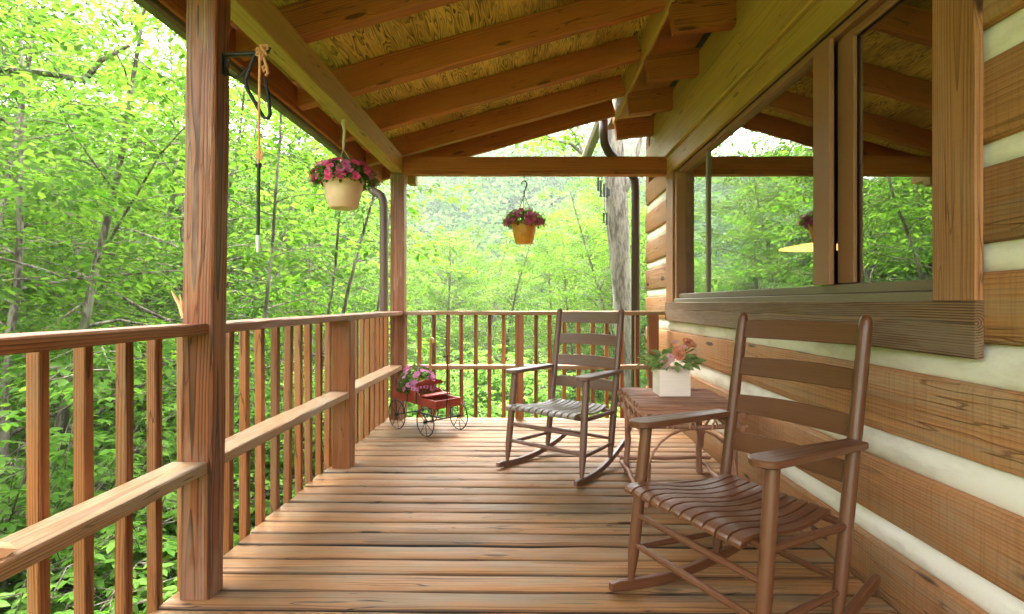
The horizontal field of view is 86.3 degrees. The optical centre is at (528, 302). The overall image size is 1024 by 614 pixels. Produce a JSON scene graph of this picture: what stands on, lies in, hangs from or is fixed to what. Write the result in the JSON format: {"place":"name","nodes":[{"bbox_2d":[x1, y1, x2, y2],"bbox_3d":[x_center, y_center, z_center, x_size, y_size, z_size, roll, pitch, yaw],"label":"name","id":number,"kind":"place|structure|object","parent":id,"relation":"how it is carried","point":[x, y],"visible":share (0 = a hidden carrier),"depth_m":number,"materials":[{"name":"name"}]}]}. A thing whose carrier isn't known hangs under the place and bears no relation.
{"place":"outdoors","nodes":[
{"label":"outdoors","id":0,"kind":"place"},
{"bbox_2d":[14,194,603,610],"bbox_3d":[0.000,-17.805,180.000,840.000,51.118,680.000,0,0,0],"label":"ground","id":1,"kind":"structure","parent":0,"point":[140,607],"depth_m":61.76,"materials":[{"name":"green plant"}]},
{"bbox_2d":[0,52,95,367],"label":"maple tree","id":2,"kind":"object","parent":1,"relation":"on","point":[59,199],"visible":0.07,"depth_m":12.30,"materials":[{"name":"green plant"}]},
{"bbox_2d":[0,386,109,527],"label":"shrub","id":3,"kind":"object","parent":1,"relation":"on","point":[7,414],"visible":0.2,"depth_m":4.66,"materials":[{"name":"green plant"}]},
{"bbox_2d":[1,406,110,467],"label":"shrub","id":4,"kind":"object","parent":1,"relation":"on","point":[11,427],"visible":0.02,"depth_m":6.97,"materials":[{"name":"green plant"}]},
{"bbox_2d":[0,456,113,527],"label":"shrub","id":5,"kind":"object","parent":1,"relation":"on","point":[18,482],"visible":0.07,"depth_m":4.82,"materials":[{"name":"green plant"}]},
{"bbox_2d":[0,0,133,309],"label":"woodland tree","id":6,"kind":"object","parent":1,"relation":"on","point":[44,6],"visible":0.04,"depth_m":18.57,"materials":[{"name":"green plant"}]},
{"bbox_2d":[0,0,165,385],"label":"woodland tree","id":7,"kind":"object","parent":1,"relation":"on","point":[10,107],"visible":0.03,"depth_m":23.30,"materials":[{"name":"green plant"}]},
{"bbox_2d":[0,383,176,613],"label":"shrub","id":8,"kind":"object","parent":1,"relation":"on","point":[19,503],"visible":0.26,"depth_m":4.21,"materials":[{"name":"green plant"}]},
{"bbox_2d":[0,521,176,613],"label":"shrub","id":9,"kind":"object","parent":1,"relation":"on","point":[57,596],"visible":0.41,"depth_m":3.62,"materials":[{"name":"green plant"}]},
{"bbox_2d":[0,346,176,479],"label":"shrub","id":10,"kind":"object","parent":1,"relation":"on","point":[22,423],"visible":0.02,"depth_m":7.26,"materials":[{"name":"green plant"}]},
{"bbox_2d":[0,59,178,316],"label":"woodland tree","id":11,"kind":"object","parent":1,"relation":"on","point":[80,152],"visible":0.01,"depth_m":38.12,"materials":[{"name":"green plant"}]},
{"bbox_2d":[3,431,176,518],"bbox_3d":[-4.668,2.072,5.846,2.134,1.285,1.959,0,0,-44],"label":"shrub","id":12,"kind":"object","parent":1,"relation":"on","point":[138,441],"visible":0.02,"depth_m":6.00,"materials":[{"name":"green plant"}]},
{"bbox_2d":[0,56,179,421],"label":"maple tree","id":13,"kind":"object","parent":1,"relation":"on","point":[88,237],"visible":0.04,"depth_m":14.80,"materials":[{"name":"green plant"}]},
{"bbox_2d":[0,1,183,448],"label":"maple tree","id":14,"kind":"object","parent":1,"relation":"on","point":[109,270],"visible":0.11,"depth_m":10.86,"materials":[{"name":"green plant"}]},
{"bbox_2d":[0,0,184,432],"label":"woodland tree","id":15,"kind":"object","parent":1,"relation":"on","point":[26,45],"visible":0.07,"depth_m":16.97,"materials":[{"name":"green plant"}]},
{"bbox_2d":[71,426,145,468],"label":"shrub","id":16,"kind":"object","parent":1,"relation":"on","point":[115,447],"visible":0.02,"depth_m":10.55,"materials":[{"name":"green plant"}]},
{"bbox_2d":[0,460,237,585],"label":"shrub","id":17,"kind":"object","parent":1,"relation":"on","point":[112,486],"visible":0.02,"depth_m":5.30,"materials":[{"name":"green plant"}]},
{"bbox_2d":[6,16,234,368],"bbox_3d":[-24.449,-5.532,30.684,14.571,23.616,16.118,0,0,15],"label":"woodland tree","id":18,"kind":"object","parent":1,"relation":"on","point":[162,53],"visible":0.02,"depth_m":31.42,"materials":[{"name":"green plant"}]},
{"bbox_2d":[0,0,255,113],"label":"leaning tree","id":19,"kind":"object","parent":1,"relation":"on","point":[141,21],"visible":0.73,"depth_m":5.76,"materials":[{"name":"green plant"}]},
{"bbox_2d":[0,484,268,613],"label":"shrub","id":20,"kind":"object","parent":1,"relation":"on","point":[169,540],"visible":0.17,"depth_m":4.21,"materials":[{"name":"green plant"}]},
{"bbox_2d":[94,413,176,478],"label":"shrub","id":21,"kind":"object","parent":1,"relation":"on","point":[171,456],"visible":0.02,"depth_m":6.78,"materials":[{"name":"green plant"}]},
{"bbox_2d":[96,410,176,455],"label":"shrub","id":22,"kind":"object","parent":1,"relation":"on","point":[142,428],"visible":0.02,"depth_m":10.88,"materials":[{"name":"green plant"}]},
{"bbox_2d":[0,0,285,449],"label":"maple tree","id":23,"kind":"object","parent":1,"relation":"on","point":[17,131],"visible":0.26,"depth_m":8.74,"materials":[{"name":"green plant"}]},
{"bbox_2d":[0,320,303,457],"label":"shrub","id":24,"kind":"object","parent":1,"relation":"on","point":[167,399],"visible":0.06,"depth_m":7.60,"materials":[{"name":"green plant"}]},
{"bbox_2d":[0,49,331,448],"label":"woodland tree","id":25,"kind":"object","parent":1,"relation":"on","point":[145,300],"visible":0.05,"depth_m":20.08,"materials":[{"name":"green plant"}]},
{"bbox_2d":[0,0,368,501],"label":"maple tree","id":26,"kind":"object","parent":1,"relation":"on","point":[113,203],"visible":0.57,"depth_m":5.93,"materials":[{"name":"green plant"}]},
{"bbox_2d":[0,0,368,405],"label":"maple tree","id":27,"kind":"object","parent":1,"relation":"on","point":[180,206],"visible":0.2,"depth_m":11.84,"materials":[{"name":"green plant"}]},
{"bbox_2d":[0,0,390,428],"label":"maple tree","id":28,"kind":"object","parent":1,"relation":"on","point":[240,228],"visible":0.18,"depth_m":13.42,"materials":[{"name":"green plant"}]},
{"bbox_2d":[41,14,354,477],"bbox_3d":[-4.040,-0.862,7.324,3.868,8.076,3.779,0,0,44],"label":"sapling","id":29,"kind":"object","parent":1,"relation":"on","point":[151,220],"visible":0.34,"depth_m":6.97,"materials":[{"name":"green plant"}]},
{"bbox_2d":[101,426,304,493],"bbox_3d":[-3.860,1.978,6.512,2.340,1.324,2.523,0,0,-4],"label":"shrub","id":30,"kind":"object","parent":1,"relation":"on","point":[171,446],"visible":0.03,"depth_m":6.34,"materials":[{"name":"green plant"}]},
{"bbox_2d":[36,102,378,401],"bbox_3d":[-14.019,-2.049,26.481,13.381,18.411,15.363,0,0,23],"label":"woodland tree","id":31,"kind":"object","parent":1,"relation":"on","point":[255,203],"visible":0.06,"depth_m":24.87,"materials":[{"name":"green plant"}]},
{"bbox_2d":[0,0,428,426],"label":"maple tree","id":32,"kind":"object","parent":1,"relation":"on","point":[52,255],"visible":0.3,"depth_m":9.03,"materials":[{"name":"green plant"}]},
{"bbox_2d":[114,428,314,534],"bbox_3d":[-3.044,1.912,5.586,2.204,1.156,2.043,0,0,-35],"label":"shrub","id":33,"kind":"object","parent":1,"relation":"on","point":[235,494],"visible":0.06,"depth_m":5.33,"materials":[{"name":"green plant"}]},
{"bbox_2d":[60,78,374,430],"bbox_3d":[-13.283,-2.579,23.545,10.928,17.712,12.088,0,0,21],"label":"woodland tree","id":34,"kind":"object","parent":1,"relation":"on","point":[238,167],"visible":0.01,"depth_m":23.24,"materials":[{"name":"green plant"}]},
{"bbox_2d":[162,415,323,472],"bbox_3d":[-3.536,2.002,7.216,2.211,1.251,2.384,0,0,-23],"label":"shrub","id":35,"kind":"object","parent":1,"relation":"on","point":[266,417],"depth_m":6.87,"materials":[{"name":"green plant"}]},
{"bbox_2d":[137,343,358,453],"bbox_3d":[-4.123,1.753,8.918,3.079,2.289,3.326,0,0,26],"label":"shrub","id":36,"kind":"object","parent":1,"relation":"on","point":[267,393],"visible":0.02,"depth_m":8.81,"materials":[{"name":"green plant"}]},
{"bbox_2d":[78,97,427,385],"bbox_3d":[-8.276,-1.381,18.033,10.133,12.929,10.905,0,0,-2],"label":"maple tree","id":37,"kind":"object","parent":1,"relation":"on","point":[277,274],"visible":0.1,"depth_m":17.97,"materials":[{"name":"green plant"}]},
{"bbox_2d":[104,23,410,463],"bbox_3d":[-3.045,-0.707,6.821,3.435,7.342,3.516,0,0,-4],"label":"sapling","id":38,"kind":"object","parent":1,"relation":"on","point":[179,198],"visible":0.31,"depth_m":6.55,"materials":[{"name":"green plant"}]},
{"bbox_2d":[166,349,389,498],"bbox_3d":[-3.097,1.463,6.466,2.764,1.902,2.558,0,0,38],"label":"shrub","id":39,"kind":"object","parent":1,"relation":"on","point":[252,419],"visible":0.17,"depth_m":6.18,"materials":[{"name":"green plant"}]},
{"bbox_2d":[227,185,389,402],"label":"maple tree","id":40,"kind":"object","parent":1,"relation":"on","point":[340,266],"visible":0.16,"depth_m":14.04,"materials":[{"name":"green plant"}]},
{"bbox_2d":[8,386,619,613],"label":"ground cover","id":41,"kind":"object","parent":1,"relation":"on","point":[97,600],"visible":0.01,"depth_m":4.56,"materials":[{"name":"green plant"}]},
{"bbox_2d":[0,96,647,330],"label":"distant forest","id":42,"kind":"object","parent":1,"relation":"on","point":[488,210],"visible":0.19,"depth_m":106.78,"materials":[{"name":"green plant"}]},
{"bbox_2d":[244,142,411,395],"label":"woodland tree","id":43,"kind":"object","parent":1,"relation":"on","point":[344,217],"visible":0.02,"depth_m":36.73,"materials":[{"name":"green plant"}]},
{"bbox_2d":[227,104,430,456],"bbox_3d":[-2.582,-0.427,7.468,2.816,6.972,3.224,0,0,-22],"label":"sapling","id":44,"kind":"object","parent":1,"relation":"on","point":[298,278],"visible":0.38,"depth_m":6.99,"materials":[{"name":"green plant"}]},
{"bbox_2d":[228,135,470,463],"bbox_3d":[-2.486,-0.805,7.443,3.517,7.606,3.072,0,0,-12],"label":"sapling","id":45,"kind":"object","parent":1,"relation":"on","point":[356,216],"visible":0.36,"depth_m":7.17,"materials":[{"name":"green plant"}]},
{"bbox_2d":[294,384,412,459],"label":"shrub","id":46,"kind":"object","parent":1,"relation":"on","point":[364,436],"visible":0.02,"depth_m":7.70,"materials":[{"name":"green plant"}]},
{"bbox_2d":[238,143,469,384],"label":"woodland tree","id":47,"kind":"object","parent":1,"relation":"on","point":[414,216],"visible":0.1,"depth_m":26.92,"materials":[{"name":"green plant"}]},
{"bbox_2d":[323,228,442,379],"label":"woodland tree","id":48,"kind":"object","parent":1,"relation":"on","point":[420,293],"visible":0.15,"depth_m":18.59,"materials":[{"name":"green plant"}]},
{"bbox_2d":[277,178,498,417],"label":"sapling","id":49,"kind":"object","parent":1,"relation":"on","point":[373,260],"visible":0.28,"depth_m":9.97,"materials":[{"name":"green plant"}]},
{"bbox_2d":[314,361,487,417],"bbox_3d":[-2.331,1.859,9.301,2.837,1.709,2.605,0,0,-37],"label":"shrub","id":50,"kind":"object","parent":1,"relation":"on","point":[410,408],"visible":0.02,"depth_m":9.18,"materials":[{"name":"green plant"}]},
{"bbox_2d":[358,331,493,417],"bbox_3d":[-2.588,1.732,11.061,3.540,2.436,3.276,0,0,30],"label":"shrub","id":51,"kind":"object","parent":1,"relation":"on","point":[452,374],"visible":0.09,"depth_m":11.02,"materials":[{"name":"green plant"}]},
{"bbox_2d":[368,232,486,361],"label":"woodland tree","id":52,"kind":"object","parent":1,"relation":"on","point":[419,265],"visible":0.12,"depth_m":45.83,"materials":[{"name":"green plant"}]},
{"bbox_2d":[373,226,495,373],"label":"woodland tree","id":53,"kind":"object","parent":1,"relation":"on","point":[454,276],"visible":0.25,"depth_m":30.87,"materials":[{"name":"green plant"}]},
{"bbox_2d":[410,407,458,417],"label":"shrub","id":54,"kind":"object","parent":1,"relation":"on","point":[431,416],"visible":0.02,"depth_m":10.86,"materials":[{"name":"green plant"}]},
{"bbox_2d":[409,354,493,414],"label":"shrub","id":55,"kind":"object","parent":1,"relation":"on","point":[453,378],"visible":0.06,"depth_m":12.43,"materials":[{"name":"green plant"}]},
{"bbox_2d":[406,225,504,380],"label":"woodland tree","id":56,"kind":"object","parent":1,"relation":"on","point":[439,300],"visible":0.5,"depth_m":23.32,"materials":[{"name":"green plant"}]},
{"bbox_2d":[425,229,531,363],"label":"woodland tree","id":57,"kind":"object","parent":1,"relation":"on","point":[454,261],"visible":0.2,"depth_m":45.20,"materials":[{"name":"green plant"}]},
{"bbox_2d":[450,370,508,399],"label":"shrub","id":58,"kind":"object","parent":1,"relation":"on","point":[472,385],"visible":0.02,"depth_m":16.97,"materials":[{"name":"green plant"}]},
{"bbox_2d":[440,381,524,417],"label":"shrub","id":59,"kind":"object","parent":1,"relation":"on","point":[480,402],"visible":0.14,"depth_m":11.07,"materials":[{"name":"green plant"}]},
{"bbox_2d":[441,230,542,375],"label":"woodland tree","id":60,"kind":"object","parent":1,"relation":"on","point":[484,264],"visible":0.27,"depth_m":32.63,"materials":[{"name":"green plant"}]},
{"bbox_2d":[441,378,547,417],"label":"shrub","id":61,"kind":"object","parent":1,"relation":"on","point":[498,409],"visible":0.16,"depth_m":9.68,"materials":[{"name":"green plant"}]},
{"bbox_2d":[437,211,583,379],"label":"woodland tree","id":62,"kind":"object","parent":1,"relation":"on","point":[510,319],"visible":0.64,"depth_m":20.15,"materials":[{"name":"green plant"}]},
{"bbox_2d":[463,344,575,405],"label":"shrub","id":63,"kind":"object","parent":1,"relation":"on","point":[527,385],"visible":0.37,"depth_m":11.70,"materials":[{"name":"green plant"}]},
{"bbox_2d":[481,375,560,403],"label":"shrub","id":64,"kind":"object","parent":1,"relation":"on","point":[541,393],"visible":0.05,"depth_m":14.78,"materials":[{"name":"green plant"}]},
{"bbox_2d":[489,207,604,381],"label":"woodland tree","id":65,"kind":"object","parent":1,"relation":"on","point":[549,280],"visible":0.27,"depth_m":26.17,"materials":[{"name":"green plant"}]},
{"bbox_2d":[497,200,606,353],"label":"woodland tree","id":66,"kind":"object","parent":1,"relation":"on","point":[550,261],"visible":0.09,"depth_m":41.16,"materials":[{"name":"green plant"}]},
{"bbox_2d":[527,371,576,397],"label":"shrub","id":67,"kind":"object","parent":1,"relation":"on","point":[560,386],"visible":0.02,"depth_m":16.79,"materials":[{"name":"green plant"}]},
{"bbox_2d":[532,380,572,401],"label":"shrub","id":68,"kind":"object","parent":1,"relation":"on","point":[558,395],"visible":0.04,"depth_m":15.41,"materials":[{"name":"green plant"}]},
{"bbox_2d":[494,224,612,398],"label":"maple tree","id":69,"kind":"object","parent":1,"relation":"on","point":[563,300],"visible":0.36,"depth_m":17.40,"materials":[{"name":"green plant"}]},
{"bbox_2d":[546,377,581,400],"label":"shrub","id":70,"kind":"object","parent":1,"relation":"on","point":[569,395],"visible":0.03,"depth_m":16.50,"materials":[{"name":"green plant"}]},
{"bbox_2d":[511,99,642,412],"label":"grey barked tree","id":71,"kind":"object","parent":1,"relation":"on","point":[617,211],"visible":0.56,"depth_m":8.76,"materials":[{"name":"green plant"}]},
{"bbox_2d":[597,177,609,224],"bbox_3d":[1.186,-1.687,8.600,0.203,0.928,0.040,0,0,0],"label":"wind chime","id":72,"kind":"object","parent":71,"relation":"hanging from","point":[607,192],"visible":0.94,"depth_m":8.59,"materials":[{"name":"black metal"}]},
{"bbox_2d":[508,177,646,387],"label":"maple tree","id":73,"kind":"object","parent":1,"relation":"on","point":[600,295],"visible":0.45,"depth_m":15.29,"materials":[{"name":"green plant"}]},
{"bbox_2d":[527,184,646,371],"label":"woodland tree","id":74,"kind":"object","parent":1,"relation":"on","point":[642,189],"visible":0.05,"depth_m":26.37,"materials":[{"name":"green plant"}]},
{"bbox_2d":[527,189,647,392],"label":"woodland tree","id":75,"kind":"object","parent":1,"relation":"on","point":[584,289],"visible":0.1,"depth_m":18.46,"materials":[{"name":"green plant"}]},
{"bbox_2d":[533,188,645,375],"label":"woodland tree","id":76,"kind":"object","parent":1,"relation":"on","point":[593,217],"visible":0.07,"depth_m":31.94,"materials":[{"name":"green plant"}]},
{"bbox_2d":[572,369,610,400],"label":"shrub","id":77,"kind":"object","parent":1,"relation":"on","point":[599,395],"visible":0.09,"depth_m":17.18,"materials":[{"name":"green plant"}]},
{"bbox_2d":[543,183,647,359],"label":"woodland tree","id":78,"kind":"object","parent":1,"relation":"on","point":[578,232],"visible":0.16,"depth_m":23.49,"materials":[{"name":"green plant"}]},
{"bbox_2d":[551,211,646,378],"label":"woodland tree","id":79,"kind":"object","parent":1,"relation":"on","point":[643,326],"visible":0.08,"depth_m":18.74,"materials":[{"name":"green plant"}]},
{"bbox_2d":[562,199,646,342],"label":"woodland tree","id":80,"kind":"object","parent":1,"relation":"on","point":[585,240],"visible":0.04,"depth_m":46.31,"materials":[{"name":"green plant"}]},
{"bbox_2d":[582,119,639,412],"bbox_3d":[1.067,-0.080,7.175,0.545,4.260,2.050,0,0,0],"label":"downspout","id":81,"kind":"object","parent":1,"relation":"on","point":[599,129],"visible":0.63,"depth_m":6.52,"materials":[{"name":"grey metal"}]},
{"bbox_2d":[589,369,645,396],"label":"shrub","id":82,"kind":"object","parent":1,"relation":"on","point":[610,377],"visible":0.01,"depth_m":16.38,"materials":[{"name":"green plant"}]},
{"bbox_2d":[640,214,647,379],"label":"maple tree","id":83,"kind":"object","parent":1,"relation":"on","point":[644,372],"visible":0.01,"depth_m":13.98,"materials":[{"name":"green plant"}]},
{"bbox_2d":[640,233,647,273],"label":"woodland tree","id":84,"kind":"object","parent":1,"relation":"on","point":[643,254],"visible":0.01,"depth_m":16.20,"materials":[{"name":"green plant"}]},
{"bbox_2d":[608,0,1023,613],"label":"log cabin","id":85,"kind":"object","parent":1,"relation":"on","point":[872,150],"visible":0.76,"depth_m":2.54,"materials":[{"name":"brown wood"}]},
{"bbox_2d":[133,0,667,185],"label":"porch roof","id":86,"kind":"structure","parent":85,"relation":"attached to","point":[411,90],"depth_m":4.11,"materials":[{"name":"brown wood"}]},
{"bbox_2d":[307,119,379,210],"bbox_3d":[-1.298,-0.985,3.844,0.495,0.650,0.486,0,0,0],"label":"hanging planter","id":87,"kind":"object","parent":86,"relation":"hanging from","point":[343,184],"visible":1,"depth_m":3.74,"materials":[{"name":"beige plastic"}]},
{"bbox_2d":[367,184,387,421],"bbox_3d":[-1.575,0.420,5.718,0.300,3.361,0.098,0,0,36],"label":"downspout","id":88,"kind":"object","parent":86,"relation":"attached to","point":[380,195],"visible":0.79,"depth_m":5.62,"materials":[{"name":"metal"}]},
{"bbox_2d":[502,180,546,244],"bbox_3d":[-0.038,-0.924,5.427,0.452,0.682,0.470,0,0,0],"label":"hanging planter","id":89,"kind":"object","parent":86,"relation":"hanging from","point":[523,228],"visible":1,"depth_m":5.32,"materials":[{"name":"orange ceramic"}]},
{"bbox_2d":[674,0,932,301],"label":"window","id":90,"kind":"structure","parent":85,"relation":"in","point":[741,201],"depth_m":3.04,"materials":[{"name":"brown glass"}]},
{"bbox_2d":[805,243,837,251],"bbox_3d":[2.450,-1.060,4.660,0.580,1.200,0.580,0,0,0],"label":"pendant lamp","id":91,"kind":"object","parent":85,"relation":"hanging from","point":[808,247],"visible":0.15,"depth_m":4.81,"materials":[{"name":"yellow metal"}]},
{"bbox_2d":[0,0,645,158],"label":"sky","id":92,"kind":"structure","parent":0,"point":[144,37],"materials":[{"name":"white"}]},
{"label":"deck framing","id":93,"kind":"structure","parent":0,"visible":0},
{"bbox_2d":[151,417,897,613],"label":"porch deck","id":94,"kind":"structure","parent":93,"relation":"on","point":[446,517],"depth_m":2.62,"materials":[{"name":"brown wood"}]},
{"bbox_2d":[171,0,230,599],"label":"porch post","id":95,"kind":"object","parent":94,"relation":"on","point":[203,401],"visible":0.97,"depth_m":2.11,"materials":[{"name":"brown wood"}]},
{"bbox_2d":[221,44,271,252],"bbox_3d":[-1.119,-0.609,2.156,0.202,0.821,0.055,0,0,4],"label":"dinner bell","id":96,"kind":"object","parent":95,"relation":"attached to","point":[260,52],"visible":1,"depth_m":2.15,"materials":[{"name":"black metal"}]},
{"bbox_2d":[0,311,402,613],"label":"porch railing","id":97,"kind":"object","parent":94,"relation":"attached to","point":[359,407],"visible":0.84,"depth_m":2.06,"materials":[{"name":"brown wood"}]},
{"bbox_2d":[0,542,15,558],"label":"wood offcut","id":98,"kind":"object","parent":97,"relation":"on","point":[6,549],"visible":1,"depth_m":1.32,"materials":[{"name":"beige wood"}]},
{"bbox_2d":[390,174,406,419],"bbox_3d":[-1.290,-0.058,5.430,0.140,2.415,0.123,0,0,0],"label":"porch post","id":99,"kind":"object","parent":94,"relation":"on","point":[398,223],"visible":0.87,"depth_m":5.37,"materials":[{"name":"brown wood"}]},
{"bbox_2d":[388,337,467,436],"bbox_3d":[-0.934,0.738,4.996,0.730,0.834,0.398,0,0,43],"label":"wagon planter","id":100,"kind":"object","parent":94,"relation":"on","point":[424,393],"visible":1,"depth_m":4.95,"materials":[{"name":"red paint"}]},
{"bbox_2d":[405,311,664,418],"bbox_3d":[0.045,0.645,5.487,2.630,1.129,0.165,0,0,0],"label":"porch railing","id":101,"kind":"object","parent":94,"relation":"attached to","point":[652,331],"visible":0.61,"depth_m":5.53,"materials":[{"name":"brown wood"}]},
{"bbox_2d":[496,308,624,486],"bbox_3d":[0.282,0.596,3.877,0.694,1.108,0.780,0,0,38],"label":"rocking chair","id":102,"kind":"object","parent":94,"relation":"on","point":[551,407],"visible":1,"depth_m":3.88,"materials":[{"name":"brown paint"}]},
{"bbox_2d":[617,387,748,506],"bbox_3d":[0.920,0.862,3.395,0.622,0.578,0.752,0,0,0],"label":"twig table","id":103,"kind":"object","parent":94,"relation":"on","point":[643,402],"visible":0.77,"depth_m":3.28,"materials":[{"name":"brown wood"}]},
{"bbox_2d":[635,338,706,396],"bbox_3d":[0.886,0.399,3.480,0.404,0.359,0.404,0,0,-31],"label":"flower box","id":104,"kind":"object","parent":103,"relation":"on","point":[671,381],"visible":1,"depth_m":3.37,"materials":[{"name":"white ceramic"}]},
{"bbox_2d":[609,312,880,613],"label":"rocking chair","id":105,"kind":"object","parent":94,"relation":"on","point":[725,505],"visible":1,"depth_m":1.98,"materials":[{"name":"brown paint"}]}
]}

